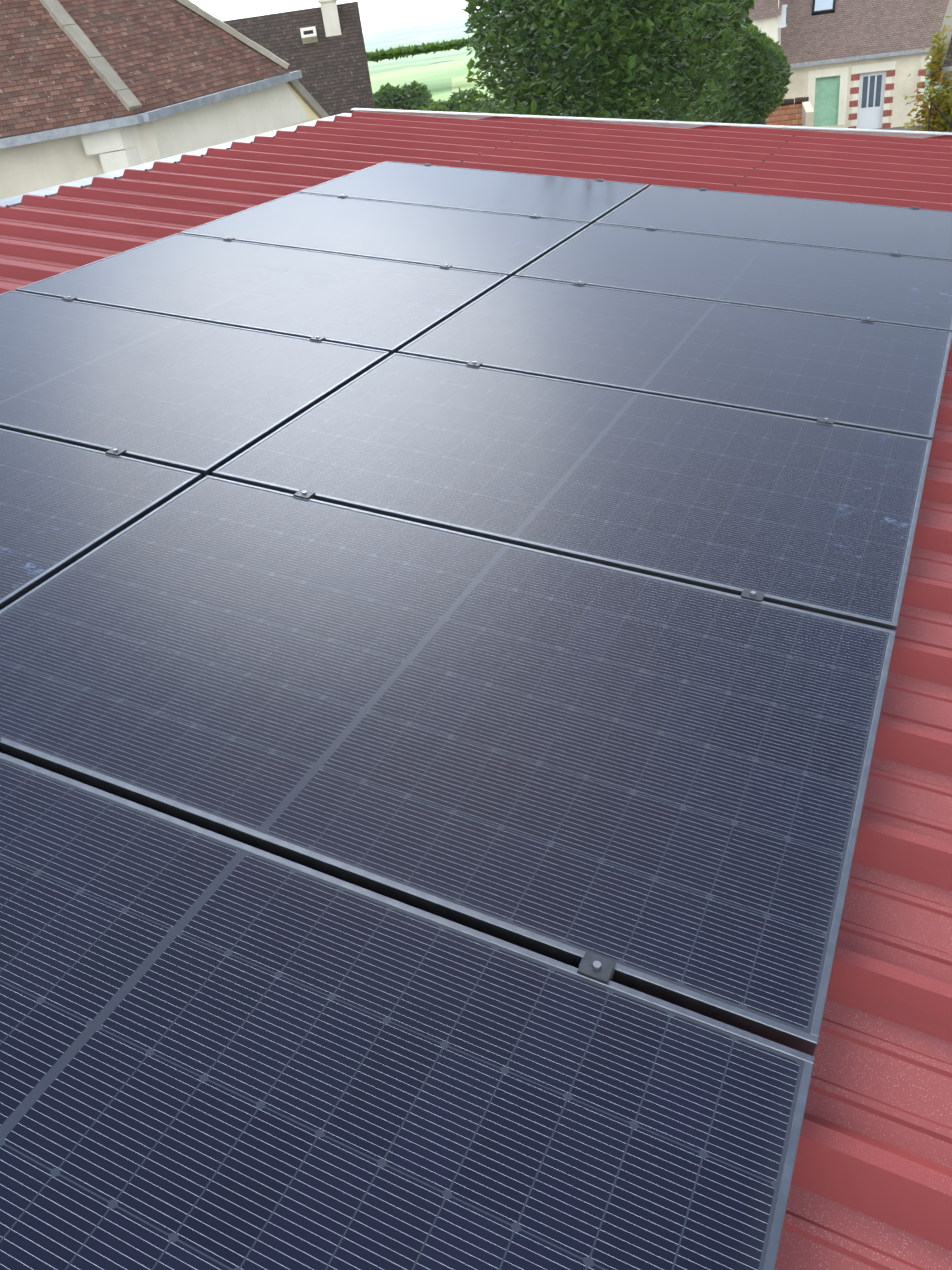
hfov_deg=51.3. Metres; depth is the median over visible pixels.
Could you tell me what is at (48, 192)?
top fascia
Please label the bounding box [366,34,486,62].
valley tree line
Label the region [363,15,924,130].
terrain
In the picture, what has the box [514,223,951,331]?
pv panel
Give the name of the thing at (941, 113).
corner house railing
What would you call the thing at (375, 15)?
sky
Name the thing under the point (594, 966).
pv clamps
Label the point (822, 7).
house skylights
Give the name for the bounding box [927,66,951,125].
corner house wall
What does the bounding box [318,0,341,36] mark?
dark house chimney
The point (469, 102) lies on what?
bush
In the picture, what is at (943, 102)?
creeper
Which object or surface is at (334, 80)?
dark house roof
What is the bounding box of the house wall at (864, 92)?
[780,48,939,128]
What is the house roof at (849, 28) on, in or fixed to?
on the house wall at (864, 92)
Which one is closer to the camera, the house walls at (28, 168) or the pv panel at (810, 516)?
the pv panel at (810, 516)
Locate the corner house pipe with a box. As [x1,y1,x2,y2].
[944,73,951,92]
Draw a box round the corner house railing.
[928,101,951,131]
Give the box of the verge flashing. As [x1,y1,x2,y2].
[351,108,951,137]
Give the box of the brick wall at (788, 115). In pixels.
[765,103,801,125]
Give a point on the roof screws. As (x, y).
(202, 155)
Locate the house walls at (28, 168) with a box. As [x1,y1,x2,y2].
[0,71,329,199]
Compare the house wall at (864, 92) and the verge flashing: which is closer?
the verge flashing
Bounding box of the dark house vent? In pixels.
[300,26,317,43]
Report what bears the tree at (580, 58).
on the terrain
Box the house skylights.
[812,0,835,14]
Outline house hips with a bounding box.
[39,0,289,110]
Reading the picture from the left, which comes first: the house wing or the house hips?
the house hips
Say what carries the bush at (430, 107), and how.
on the terrain
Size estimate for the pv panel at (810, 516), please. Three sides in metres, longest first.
1.755 x 1.038 x 0.036 m
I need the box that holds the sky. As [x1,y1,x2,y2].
[189,0,500,33]
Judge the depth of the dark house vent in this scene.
27.74 m
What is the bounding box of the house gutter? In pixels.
[0,70,301,148]
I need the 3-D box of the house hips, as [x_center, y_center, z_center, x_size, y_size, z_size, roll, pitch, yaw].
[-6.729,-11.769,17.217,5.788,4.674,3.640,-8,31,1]
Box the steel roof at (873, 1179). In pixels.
[0,111,951,1269]
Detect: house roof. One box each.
[0,0,292,137]
[0,2,374,138]
[781,0,948,64]
[943,37,951,66]
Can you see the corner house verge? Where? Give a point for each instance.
(947, 21)
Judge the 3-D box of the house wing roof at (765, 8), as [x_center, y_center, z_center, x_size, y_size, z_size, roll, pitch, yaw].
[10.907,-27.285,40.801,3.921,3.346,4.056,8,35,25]
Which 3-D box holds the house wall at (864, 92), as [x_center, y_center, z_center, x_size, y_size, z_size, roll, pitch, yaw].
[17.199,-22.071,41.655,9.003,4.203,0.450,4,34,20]
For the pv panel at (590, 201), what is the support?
on the steel roof at (873, 1179)
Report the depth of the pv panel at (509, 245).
4.88 m
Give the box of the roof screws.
[5,115,794,207]
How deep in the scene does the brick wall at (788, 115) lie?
34.70 m
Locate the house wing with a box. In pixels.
[741,0,787,90]
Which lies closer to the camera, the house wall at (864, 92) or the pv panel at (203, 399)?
the pv panel at (203, 399)
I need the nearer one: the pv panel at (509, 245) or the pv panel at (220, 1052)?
the pv panel at (220, 1052)
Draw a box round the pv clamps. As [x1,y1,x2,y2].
[0,164,918,983]
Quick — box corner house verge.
[930,0,951,67]
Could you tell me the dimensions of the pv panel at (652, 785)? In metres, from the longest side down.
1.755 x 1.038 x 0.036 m
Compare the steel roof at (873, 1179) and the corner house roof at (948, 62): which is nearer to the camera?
the steel roof at (873, 1179)
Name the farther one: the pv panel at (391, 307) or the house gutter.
the house gutter
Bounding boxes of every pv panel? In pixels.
[0,290,389,478]
[0,428,201,609]
[0,475,895,1055]
[0,752,814,1269]
[15,233,507,355]
[180,192,588,278]
[212,353,931,630]
[298,161,648,225]
[398,276,951,439]
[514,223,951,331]
[595,185,951,260]
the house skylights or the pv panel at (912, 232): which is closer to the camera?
the pv panel at (912, 232)
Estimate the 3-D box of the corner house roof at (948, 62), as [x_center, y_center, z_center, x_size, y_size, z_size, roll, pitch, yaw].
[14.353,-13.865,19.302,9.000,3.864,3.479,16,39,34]
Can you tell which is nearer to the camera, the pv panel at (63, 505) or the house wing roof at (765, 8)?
the pv panel at (63, 505)
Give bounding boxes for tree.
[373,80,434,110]
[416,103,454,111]
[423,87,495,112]
[462,0,753,122]
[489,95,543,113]
[677,24,793,124]
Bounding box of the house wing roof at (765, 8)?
[718,0,782,19]
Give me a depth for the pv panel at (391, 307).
4.08 m
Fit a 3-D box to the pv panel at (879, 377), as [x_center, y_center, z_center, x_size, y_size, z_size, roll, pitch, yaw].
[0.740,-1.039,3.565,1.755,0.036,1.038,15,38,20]
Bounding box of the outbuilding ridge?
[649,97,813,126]
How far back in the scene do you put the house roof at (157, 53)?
17.35 m
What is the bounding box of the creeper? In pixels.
[902,13,951,131]
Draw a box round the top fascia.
[0,113,351,206]
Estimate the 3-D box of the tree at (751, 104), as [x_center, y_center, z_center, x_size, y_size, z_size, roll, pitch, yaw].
[8.491,-16.813,33.294,3.948,6.293,4.463,8,35,25]

